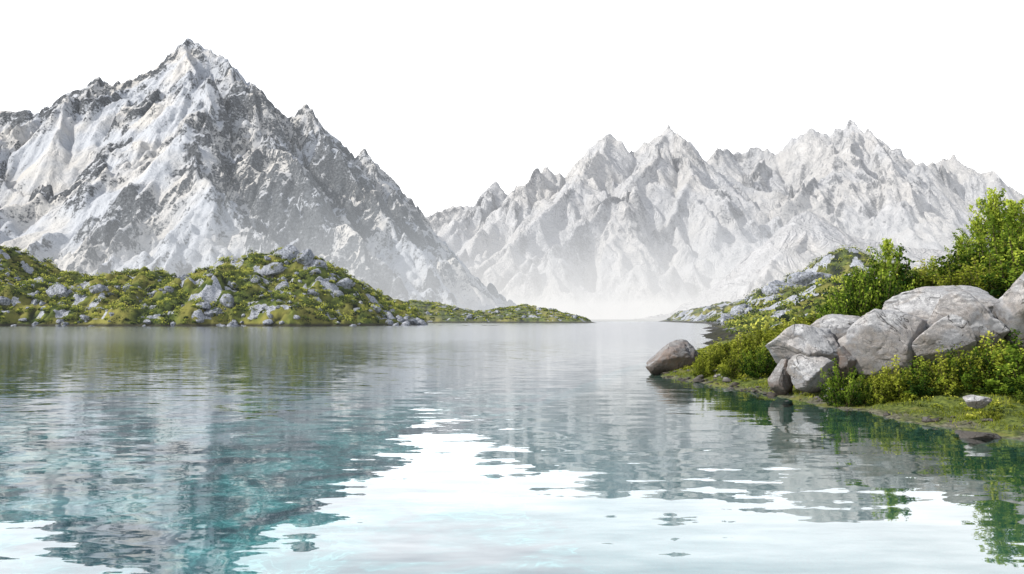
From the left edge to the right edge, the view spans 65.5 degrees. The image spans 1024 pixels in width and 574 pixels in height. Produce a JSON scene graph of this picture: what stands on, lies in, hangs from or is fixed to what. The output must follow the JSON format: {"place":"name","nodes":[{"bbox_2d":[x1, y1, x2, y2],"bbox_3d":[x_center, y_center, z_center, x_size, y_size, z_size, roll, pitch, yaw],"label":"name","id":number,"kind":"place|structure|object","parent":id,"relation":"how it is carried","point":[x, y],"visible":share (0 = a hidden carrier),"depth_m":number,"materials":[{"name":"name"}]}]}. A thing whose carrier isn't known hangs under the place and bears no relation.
{"place":"outdoors","nodes":[
{"label":"outdoors","id":0,"kind":"place"},
{"bbox_2d":[0,246,484,325],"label":"hill","id":1,"kind":"structure","parent":0,"point":[210,289],"depth_m":303.76,"materials":[{"name":"plant"}]},
{"bbox_2d":[0,296,11,304],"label":"rock outcrop","id":2,"kind":"object","parent":1,"relation":"on","point":[5,301],"visible":1,"depth_m":299.57,"materials":[{"name":"stone"}]},
{"bbox_2d":[31,299,41,304],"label":"rock outcrop","id":3,"kind":"object","parent":1,"relation":"on","point":[33,302],"visible":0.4,"depth_m":304.64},
{"bbox_2d":[46,284,68,297],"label":"rock outcrop","id":4,"kind":"object","parent":1,"relation":"on","point":[56,290],"visible":0.79,"depth_m":307.96,"materials":[{"name":"stone"}]},
{"bbox_2d":[80,314,89,320],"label":"rock outcrop","id":5,"kind":"object","parent":1,"relation":"on","point":[84,317],"visible":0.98,"depth_m":290.76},
{"bbox_2d":[89,284,108,293],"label":"rock outcrop","id":6,"kind":"object","parent":1,"relation":"on","point":[94,289],"visible":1,"depth_m":303.34,"materials":[{"name":"stone"}]},
{"bbox_2d":[164,286,173,291],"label":"rock outcrop","id":7,"kind":"object","parent":1,"relation":"on","point":[168,288],"visible":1,"depth_m":304.72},
{"bbox_2d":[196,302,210,309],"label":"rock outcrop","id":8,"kind":"object","parent":1,"relation":"on","point":[206,305],"visible":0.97,"depth_m":290.73,"materials":[{"name":"stone"}]},
{"bbox_2d":[204,308,221,316],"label":"rock outcrop","id":9,"kind":"object","parent":1,"relation":"on","point":[210,313],"visible":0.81,"depth_m":290.29,"materials":[{"name":"stone"}]},
{"bbox_2d":[0,245,426,324],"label":"heath shrubs","id":10,"kind":"object","parent":1,"relation":"on","point":[323,307],"visible":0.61,"depth_m":313.50,"materials":[{"name":"green plant"}]},
{"bbox_2d":[220,294,234,307],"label":"rock outcrop","id":11,"kind":"object","parent":1,"relation":"on","point":[227,300],"visible":1,"depth_m":294.33,"materials":[{"name":"stone"}]},
{"bbox_2d":[227,321,238,325],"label":"rock outcrop","id":12,"kind":"object","parent":1,"relation":"on","point":[231,323],"visible":0.48,"depth_m":286.03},
{"bbox_2d":[230,282,237,289],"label":"rock outcrop","id":13,"kind":"object","parent":1,"relation":"on","point":[234,284],"visible":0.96,"depth_m":305.90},
{"bbox_2d":[263,319,272,324],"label":"rock outcrop","id":14,"kind":"object","parent":1,"relation":"on","point":[268,322],"visible":1,"depth_m":282.73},
{"bbox_2d":[259,262,284,277],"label":"rock outcrop","id":15,"kind":"object","parent":1,"relation":"on","point":[273,269],"visible":0.94,"depth_m":337.54,"materials":[{"name":"stone"}]},
{"bbox_2d":[274,281,288,289],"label":"rock outcrop","id":16,"kind":"object","parent":1,"relation":"on","point":[282,284],"visible":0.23,"depth_m":314.40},
{"bbox_2d":[273,244,299,260],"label":"rock outcrop","id":17,"kind":"object","parent":1,"relation":"on","point":[288,252],"visible":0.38,"depth_m":351.67,"materials":[{"name":"stone"}]},
{"bbox_2d":[297,249,314,265],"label":"rock outcrop","id":18,"kind":"object","parent":1,"relation":"on","point":[305,257],"visible":0.99,"depth_m":342.31,"materials":[{"name":"stone"}]},
{"bbox_2d":[307,289,318,295],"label":"rock outcrop","id":19,"kind":"object","parent":1,"relation":"on","point":[312,292],"visible":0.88,"depth_m":310.37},
{"bbox_2d":[310,268,320,274],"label":"rock outcrop","id":20,"kind":"object","parent":1,"relation":"on","point":[314,271],"visible":1,"depth_m":322.93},
{"bbox_2d":[315,259,325,267],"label":"rock outcrop","id":21,"kind":"object","parent":1,"relation":"on","point":[319,263],"visible":1,"depth_m":325.73,"materials":[{"name":"stone"}]},
{"bbox_2d":[332,291,342,296],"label":"rock outcrop","id":22,"kind":"object","parent":1,"relation":"on","point":[337,293],"visible":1,"depth_m":315.64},
{"bbox_2d":[336,278,355,288],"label":"rock outcrop","id":23,"kind":"object","parent":1,"relation":"on","point":[347,283],"visible":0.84,"depth_m":322.78,"materials":[{"name":"stone"}]},
{"bbox_2d":[370,304,380,312],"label":"rock outcrop","id":24,"kind":"object","parent":1,"relation":"on","point":[375,309],"visible":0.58,"depth_m":318.14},
{"bbox_2d":[401,321,409,325],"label":"rock outcrop","id":25,"kind":"object","parent":1,"relation":"on","point":[406,323],"visible":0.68,"depth_m":316.21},
{"bbox_2d":[404,316,418,324],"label":"rock outcrop","id":26,"kind":"object","parent":1,"relation":"on","point":[412,321],"visible":0.52,"depth_m":327.32,"materials":[{"name":"stone"}]},
{"bbox_2d":[416,318,426,324],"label":"rock outcrop","id":27,"kind":"object","parent":1,"relation":"on","point":[421,321],"visible":0.42,"depth_m":332.81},
{"bbox_2d":[0,499,604,573],"bbox_3d":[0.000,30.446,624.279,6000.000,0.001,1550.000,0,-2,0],"label":"lake bed","id":28,"kind":"object","parent":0,"point":[465,541],"depth_m":17.82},
{"bbox_2d":[0,38,661,321],"bbox_3d":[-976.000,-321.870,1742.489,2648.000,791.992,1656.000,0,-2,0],"label":"mountain","id":29,"kind":"structure","parent":0,"point":[187,156],"depth_m":1629.89,"materials":[{"name":"stone"}]},
{"bbox_2d":[402,300,594,322],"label":"hill","id":30,"kind":"structure","parent":0,"point":[451,319],"depth_m":555.03,"materials":[{"name":"plant"}]},
{"bbox_2d":[400,299,590,320],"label":"heath shrubs","id":31,"kind":"object","parent":30,"relation":"on","point":[451,310],"visible":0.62,"depth_m":566.19,"materials":[{"name":"green plant"}]},
{"bbox_2d":[0,322,1023,557],"bbox_3d":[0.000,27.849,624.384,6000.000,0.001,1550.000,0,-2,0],"label":"water","id":32,"kind":"structure","parent":0,"point":[115,428],"depth_m":17.01,"materials":[{"name":"liquid"}]},
{"bbox_2d":[0,0,1023,216],"label":"sky","id":33,"kind":"structure","parent":0,"point":[451,99],"materials":[{"name":"white"}]},
{"bbox_2d":[590,319,664,321],"bbox_3d":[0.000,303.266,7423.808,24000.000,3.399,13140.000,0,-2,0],"label":"ground","id":34,"kind":"structure","parent":0,"point":[625,320],"depth_m":997.59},
{"bbox_2d":[426,119,1023,318],"bbox_3d":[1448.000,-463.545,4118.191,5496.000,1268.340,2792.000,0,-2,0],"label":"mountain","id":35,"kind":"structure","parent":0,"point":[668,220],"depth_m":3924.46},
{"bbox_2d":[525,248,1023,573],"bbox_3d":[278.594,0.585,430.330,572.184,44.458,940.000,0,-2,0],"label":"ground","id":36,"kind":"structure","parent":0,"point":[610,536],"depth_m":15.90,"materials":[{"name":"plant"}]},
{"bbox_2d":[646,339,698,373],"bbox_3d":[7.431,3.418,36.943,2.452,1.982,1.875,-1,-3,22],"label":"boulder","id":37,"kind":"object","parent":36,"relation":"on","point":[676,354],"visible":0.81,"depth_m":36.35,"materials":[{"name":"grey stone"}]},
{"bbox_2d":[693,377,702,381],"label":"stone","id":38,"kind":"object","parent":36,"relation":"on","point":[697,379],"visible":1,"depth_m":31.55,"materials":[{"name":"stone"}]},
{"bbox_2d":[697,315,708,320],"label":"rock outcrop","id":39,"kind":"object","parent":36,"relation":"on","point":[701,317],"visible":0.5,"depth_m":558.39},
{"bbox_2d":[692,349,716,377],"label":"shrub","id":40,"kind":"object","parent":36,"relation":"on","point":[707,371],"visible":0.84,"depth_m":32.74,"materials":[{"name":"green plant"}]},
{"bbox_2d":[694,343,728,367],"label":"shrub","id":41,"kind":"object","parent":36,"relation":"on","point":[716,358],"visible":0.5,"depth_m":34.67,"materials":[{"name":"green plant"}]},
{"bbox_2d":[705,335,742,360],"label":"shrub","id":42,"kind":"object","parent":36,"relation":"on","point":[714,346],"visible":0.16,"depth_m":35.71,"materials":[{"name":"green plant"}]},
{"bbox_2d":[719,315,732,324],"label":"rock outcrop","id":43,"kind":"object","parent":36,"relation":"on","point":[723,318],"visible":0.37,"depth_m":238.90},
{"bbox_2d":[722,377,731,381],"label":"stone","id":44,"kind":"object","parent":36,"relation":"on","point":[726,379],"visible":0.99,"depth_m":30.30,"materials":[{"name":"stone"}]},
{"bbox_2d":[718,344,750,378],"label":"shrub","id":45,"kind":"object","parent":36,"relation":"on","point":[731,368],"visible":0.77,"depth_m":30.71,"materials":[{"name":"green plant"}]},
{"bbox_2d":[730,304,747,316],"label":"rock outcrop","id":46,"kind":"object","parent":36,"relation":"on","point":[736,310],"visible":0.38,"depth_m":277.00,"materials":[{"name":"stone"}]},
{"bbox_2d":[719,332,766,361],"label":"shrub","id":47,"kind":"object","parent":36,"relation":"on","point":[736,344],"visible":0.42,"depth_m":34.67,"materials":[{"name":"green plant"}]},
{"bbox_2d":[735,324,777,351],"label":"shrub","id":48,"kind":"object","parent":36,"relation":"on","point":[746,337],"visible":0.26,"depth_m":35.63,"materials":[{"name":"green plant"}]},
{"bbox_2d":[737,341,776,378],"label":"shrub","id":49,"kind":"object","parent":36,"relation":"on","point":[764,365],"visible":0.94,"depth_m":29.68,"materials":[{"name":"green plant"}]},
{"bbox_2d":[753,335,776,367],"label":"shrub","id":50,"kind":"object","parent":36,"relation":"on","point":[764,350],"visible":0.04,"depth_m":31.04,"materials":[{"name":"green plant"}]},
{"bbox_2d":[749,318,789,343],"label":"shrub","id":51,"kind":"object","parent":36,"relation":"on","point":[767,326],"visible":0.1,"depth_m":37.08,"materials":[{"name":"green plant"}]},
{"bbox_2d":[762,285,778,295],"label":"rock outcrop","id":52,"kind":"object","parent":36,"relation":"on","point":[767,290],"visible":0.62,"depth_m":248.60,"materials":[{"name":"stone"}]},
{"bbox_2d":[768,359,792,394],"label":"boulder","id":53,"kind":"object","parent":36,"relation":"on","point":[779,381],"visible":0.85,"depth_m":25.63,"materials":[{"name":"grey stone"}]},
{"bbox_2d":[768,280,793,289],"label":"rock outcrop","id":54,"kind":"object","parent":36,"relation":"on","point":[776,284],"visible":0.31,"depth_m":276.64,"materials":[{"name":"stone"}]},
{"bbox_2d":[769,322,792,339],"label":"shrub","id":55,"kind":"object","parent":36,"relation":"on","point":[775,333],"visible":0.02,"depth_m":34.11,"materials":[{"name":"green plant"}]},
{"bbox_2d":[766,311,817,334],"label":"shrub","id":56,"kind":"object","parent":36,"relation":"on","point":[797,318],"visible":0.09,"depth_m":37.78,"materials":[{"name":"green plant"}]},
{"bbox_2d":[787,271,823,286],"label":"rock outcrop","id":57,"kind":"object","parent":36,"relation":"on","point":[805,278],"visible":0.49,"depth_m":296.54,"materials":[{"name":"stone"}]},
{"bbox_2d":[793,313,824,324],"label":"shrub","id":58,"kind":"object","parent":36,"relation":"on","point":[810,319],"visible":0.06,"depth_m":38.38,"materials":[{"name":"green plant"}]},
{"bbox_2d":[786,354,833,392],"bbox_3d":[9.455,2.720,25.279,1.463,1.237,1.215,1,-3,-25],"label":"boulder","id":59,"kind":"object","parent":36,"relation":"on","point":[804,371],"visible":0.88,"depth_m":24.86,"materials":[{"name":"stone"}]},
{"bbox_2d":[766,324,838,363],"bbox_3d":[9.618,2.027,26.145,2.379,1.634,2.188,0,-2,0],"label":"boulder","id":60,"kind":"object","parent":59,"relation":"on","point":[788,343],"visible":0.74,"depth_m":25.59,"materials":[{"name":"stone"}]},
{"bbox_2d":[702,245,943,334],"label":"heath shrubs","id":61,"kind":"object","parent":36,"relation":"on","point":[754,320],"visible":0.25,"depth_m":141.31,"materials":[{"name":"green plant"}]},
{"bbox_2d":[816,290,863,316],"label":"shrub","id":62,"kind":"object","parent":36,"relation":"on","point":[844,309],"visible":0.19,"depth_m":33.11,"materials":[{"name":"green plant"}]},
{"bbox_2d":[662,329,1023,431],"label":"grass","id":63,"kind":"structure","parent":36,"relation":"on","point":[812,395],"depth_m":20.26,"materials":[{"name":"green plant"}]},
{"bbox_2d":[817,358,872,407],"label":"shrub","id":64,"kind":"object","parent":36,"relation":"on","point":[839,393],"visible":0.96,"depth_m":22.54,"materials":[{"name":"green plant"}]},
{"bbox_2d":[833,346,856,378],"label":"boulder","id":65,"kind":"object","parent":36,"relation":"on","point":[846,359],"visible":0.56,"depth_m":25.25,"materials":[{"name":"grey stone"}]},
{"bbox_2d":[816,273,880,317],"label":"shrub","id":66,"kind":"object","parent":36,"relation":"on","point":[862,304],"visible":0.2,"depth_m":33.54,"materials":[{"name":"green plant"}]},
{"bbox_2d":[822,265,902,311],"bbox_3d":[15.209,0.605,34.979,3.373,3.174,3.457,2,-3,-45],"label":"shrub","id":67,"kind":"object","parent":36,"relation":"on","point":[853,279],"visible":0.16,"depth_m":34.41,"materials":[{"name":"green plant"}]},
{"bbox_2d":[851,382,878,405],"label":"shrub","id":68,"kind":"object","parent":36,"relation":"on","point":[868,398],"visible":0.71,"depth_m":22.33,"materials":[{"name":"green plant"}]},
{"bbox_2d":[840,265,914,310],"bbox_3d":[15.604,0.549,33.882,2.578,3.028,3.046,1,-3,-28],"label":"shrub","id":69,"kind":"object","parent":36,"relation":"on","point":[880,300],"visible":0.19,"depth_m":33.53,"materials":[{"name":"green plant"}]},
{"bbox_2d":[838,238,918,305],"bbox_3d":[16.631,-0.381,35.959,3.438,3.758,3.470,0,-2,10],"label":"shrub","id":70,"kind":"object","parent":36,"relation":"on","point":[906,269],"visible":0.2,"depth_m":35.50,"materials":[{"name":"green plant"}]},
{"bbox_2d":[860,367,900,405],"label":"shrub","id":71,"kind":"object","parent":36,"relation":"on","point":[879,395],"visible":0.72,"depth_m":22.09,"materials":[{"name":"green plant"}]},
{"bbox_2d":[837,309,927,378],"bbox_3d":[12.143,1.849,25.750,2.700,2.284,2.398,2,-3,-39],"label":"boulder","id":72,"kind":"object","parent":36,"relation":"on","point":[874,340],"visible":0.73,"depth_m":24.87,"materials":[{"name":"stone"}]},
{"bbox_2d":[810,314,859,341],"bbox_3d":[11.299,1.741,27.200,2.348,1.651,2.056,1,-2,-20],"label":"boulder","id":73,"kind":"object","parent":72,"relation":"on","point":[838,325],"visible":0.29,"depth_m":26.55,"materials":[{"name":"stone"}]},
{"bbox_2d":[864,238,902,289],"bbox_3d":[16.894,-0.432,36.122,1.551,3.599,1.639,1,-2,-21],"label":"tree","id":74,"kind":"object","parent":36,"relation":"on","point":[888,249],"visible":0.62,"depth_m":35.97,"materials":[{"name":"green plant"}]},
{"bbox_2d":[867,355,929,401],"bbox_3d":[10.807,2.580,22.270,1.491,1.391,1.660,1,-3,-31],"label":"shrub","id":75,"kind":"object","parent":36,"relation":"on","point":[900,388],"visible":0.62,"depth_m":21.99,"materials":[{"name":"green plant"}]},
{"bbox_2d":[875,267,924,291],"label":"shrub","id":76,"kind":"object","parent":36,"relation":"on","point":[913,284],"visible":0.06,"depth_m":35.77,"materials":[{"name":"green plant"}]},
{"bbox_2d":[894,356,948,397],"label":"shrub","id":77,"kind":"object","parent":36,"relation":"on","point":[916,390],"visible":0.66,"depth_m":21.70,"materials":[{"name":"green plant"}]},
{"bbox_2d":[906,259,944,287],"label":"shrub","id":78,"kind":"object","parent":36,"relation":"on","point":[925,283],"visible":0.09,"depth_m":36.50,"materials":[{"name":"green plant"}]},
{"bbox_2d":[921,417,931,421],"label":"stone","id":79,"kind":"object","parent":36,"relation":"on","point":[926,419],"visible":0.96,"depth_m":19.12,"materials":[{"name":"stone"}]},
{"bbox_2d":[911,256,945,285],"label":"shrub","id":80,"kind":"object","parent":36,"relation":"on","point":[929,268],"visible":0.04,"depth_m":37.62,"materials":[{"name":"green plant"}]},
{"bbox_2d":[919,375,943,392],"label":"shrub","id":81,"kind":"object","parent":36,"relation":"on","point":[932,384],"visible":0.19,"depth_m":21.57,"materials":[{"name":"green plant"}]},
{"bbox_2d":[882,285,997,319],"bbox_3d":[15.832,0.817,28.576,4.529,1.840,3.205,1,-3,-26],"label":"boulder","id":82,"kind":"object","parent":36,"relation":"on","point":[921,302],"visible":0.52,"depth_m":28.23,"materials":[{"name":"stone"}]},
{"bbox_2d":[907,344,976,395],"bbox_3d":[11.825,2.234,21.555,1.911,1.447,1.591,-2,-3,43],"label":"shrub","id":83,"kind":"object","parent":36,"relation":"on","point":[938,390],"visible":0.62,"depth_m":21.23,"materials":[{"name":"green plant"}]},
{"bbox_2d":[911,314,976,364],"bbox_3d":[13.142,1.616,24.448,1.842,1.581,1.277,0,-2,12],"label":"boulder","id":84,"kind":"object","parent":36,"relation":"on","point":[948,331],"visible":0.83,"depth_m":24.00,"materials":[{"name":"stone"}]},
{"bbox_2d":[925,253,978,285],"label":"shrub","id":85,"kind":"object","parent":36,"relation":"on","point":[941,268],"visible":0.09,"depth_m":36.81,"materials":[{"name":"green plant"}]},
{"bbox_2d":[930,262,978,286],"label":"shrub","id":86,"kind":"object","parent":36,"relation":"on","point":[947,282],"visible":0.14,"depth_m":33.85,"materials":[{"name":"green plant"}]},
{"bbox_2d":[935,235,975,268],"bbox_3d":[20.633,-0.950,37.076,1.894,3.083,1.930,-2,-3,38],"label":"tree","id":87,"kind":"object","parent":36,"relation":"on","point":[960,243],"visible":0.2,"depth_m":37.06,"materials":[{"name":"green plant"}]},
{"bbox_2d":[944,218,990,258],"bbox_3d":[21.534,-1.347,37.190,2.242,3.811,2.368,1,-3,-23],"label":"tree","id":88,"kind":"object","parent":36,"relation":"on","point":[971,229],"visible":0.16,"depth_m":37.12,"materials":[{"name":"green plant"}]},
{"bbox_2d":[952,368,983,392],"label":"shrub","id":89,"kind":"object","parent":36,"relation":"on","point":[963,388],"visible":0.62,"depth_m":20.85,"materials":[{"name":"green plant"}]},
{"bbox_2d":[927,290,1009,350],"bbox_3d":[14.421,1.183,25.384,2.373,2.169,2.177,-1,-3,25],"label":"boulder","id":90,"kind":"object","parent":36,"relation":"on","point":[979,318],"visible":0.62,"depth_m":24.57,"materials":[{"name":"stone"}]},
{"bbox_2d":[940,236,1002,284],"bbox_3d":[21.124,-0.828,36.205,3.800,2.861,3.836,2,-3,-39],"label":"shrub","id":91,"kind":"object","parent":36,"relation":"on","point":[966,256],"visible":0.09,"depth_m":35.69,"materials":[{"name":"green plant"}]},
{"bbox_2d":[940,339,1007,389],"bbox_3d":[12.253,2.057,21.205,1.634,1.364,1.931,-1,-3,27],"label":"shrub","id":92,"kind":"object","parent":36,"relation":"on","point":[966,377],"visible":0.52,"depth_m":20.86,"materials":[{"name":"green plant"}]},
{"bbox_2d":[963,395,991,408],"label":"boulder","id":93,"kind":"object","parent":36,"relation":"on","point":[976,401],"visible":1,"depth_m":18.70,"materials":[{"name":"stone"}]},
{"bbox_2d":[959,431,1001,438],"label":"boulder","id":94,"kind":"object","parent":36,"relation":"on","point":[973,434],"visible":0.69,"depth_m":16.75,"materials":[{"name":"stone"}]},
{"bbox_2d":[954,252,1020,298],"bbox_3d":[19.823,-0.307,33.031,2.894,2.196,3.475,-1,-2,19],"label":"shrub","id":95,"kind":"object","parent":36,"relation":"on","point":[968,278],"visible":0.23,"depth_m":32.75,"materials":[{"name":"green plant"}]},
{"bbox_2d":[952,187,1023,261],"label":"tree","id":96,"kind":"object","parent":36,"relation":"on","point":[992,214],"visible":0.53,"depth_m":36.00,"materials":[{"name":"green plant"}]},
{"bbox_2d":[959,330,1023,387],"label":"shrub","id":97,"kind":"object","parent":36,"relation":"on","point":[977,361],"visible":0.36,"depth_m":20.71,"materials":[{"name":"green plant"}]},
{"bbox_2d":[979,409,1003,421],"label":"shrub","id":98,"kind":"object","parent":36,"relation":"on","point":[993,416],"visible":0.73,"depth_m":18.16,"materials":[{"name":"green plant"}]},
{"bbox_2d":[962,233,1022,280],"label":"shrub","id":99,"kind":"object","parent":36,"relation":"on","point":[983,253],"visible":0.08,"depth_m":34.79,"materials":[{"name":"green plant"}]},
{"bbox_2d":[975,360,1011,394],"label":"shrub","id":100,"kind":"object","parent":36,"relation":"on","point":[987,389],"visible":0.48,"depth_m":20.49,"materials":[{"name":"green plant"}]},
{"bbox_2d":[966,231,1023,285],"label":"shrub","id":101,"kind":"object","parent":36,"relation":"on","point":[1011,242],"visible":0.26,"depth_m":33.52,"materials":[{"name":"green plant"}]},
{"bbox_2d":[973,328,1023,384],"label":"shrub","id":102,"kind":"object","parent":36,"relation":"on","point":[1016,347],"visible":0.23,"depth_m":20.61,"materials":[{"name":"green plant"}]},
{"bbox_2d":[974,248,1023,298],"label":"shrub","id":103,"kind":"object","parent":36,"relation":"on","point":[1013,278],"visible":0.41,"depth_m":31.95,"materials":[{"name":"green plant"}]},
{"bbox_2d":[981,206,1021,252],"bbox_3d":[23.283,-1.645,36.578,3.509,4.243,3.444,0,-2,5],"label":"tree","id":104,"kind":"object","parent":36,"relation":"on","point":[990,235],"visible":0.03,"depth_m":36.86,"materials":[{"name":"green plant"}]},
{"bbox_2d":[987,198,1023,255],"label":"tree","id":105,"kind":"object","parent":36,"relation":"on","point":[1013,214],"visible":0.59,"depth_m":34.97,"materials":[{"name":"green plant"}]},
{"bbox_2d":[987,347,1023,392],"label":"shrub","id":106,"kind":"object","parent":36,"relation":"on","point":[1013,359],"visible":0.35,"depth_m":19.95,"materials":[{"name":"green plant"}]},
{"bbox_2d":[988,348,1023,395],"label":"shrub","id":107,"kind":"object","parent":36,"relation":"on","point":[1015,383],"visible":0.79,"depth_m":19.75,"materials":[{"name":"green plant"}]},
{"bbox_2d":[992,272,1023,347],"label":"boulder","id":108,"kind":"object","parent":36,"relation":"on","point":[1008,309],"visible":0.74,"depth_m":24.35,"materials":[{"name":"stone"}]},
{"bbox_2d":[1011,389,1023,403],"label":"shrub","id":109,"kind":"object","parent":36,"relation":"on","point":[1020,400],"visible":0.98,"depth_m":19.35,"materials":[{"name":"green plant"}]},
{"bbox_2d":[640,210,953,318],"bbox_3d":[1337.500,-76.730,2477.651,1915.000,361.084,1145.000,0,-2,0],"label":"mountain","id":110,"kind":"structure","parent":0,"point":[799,242],"depth_m":2519.21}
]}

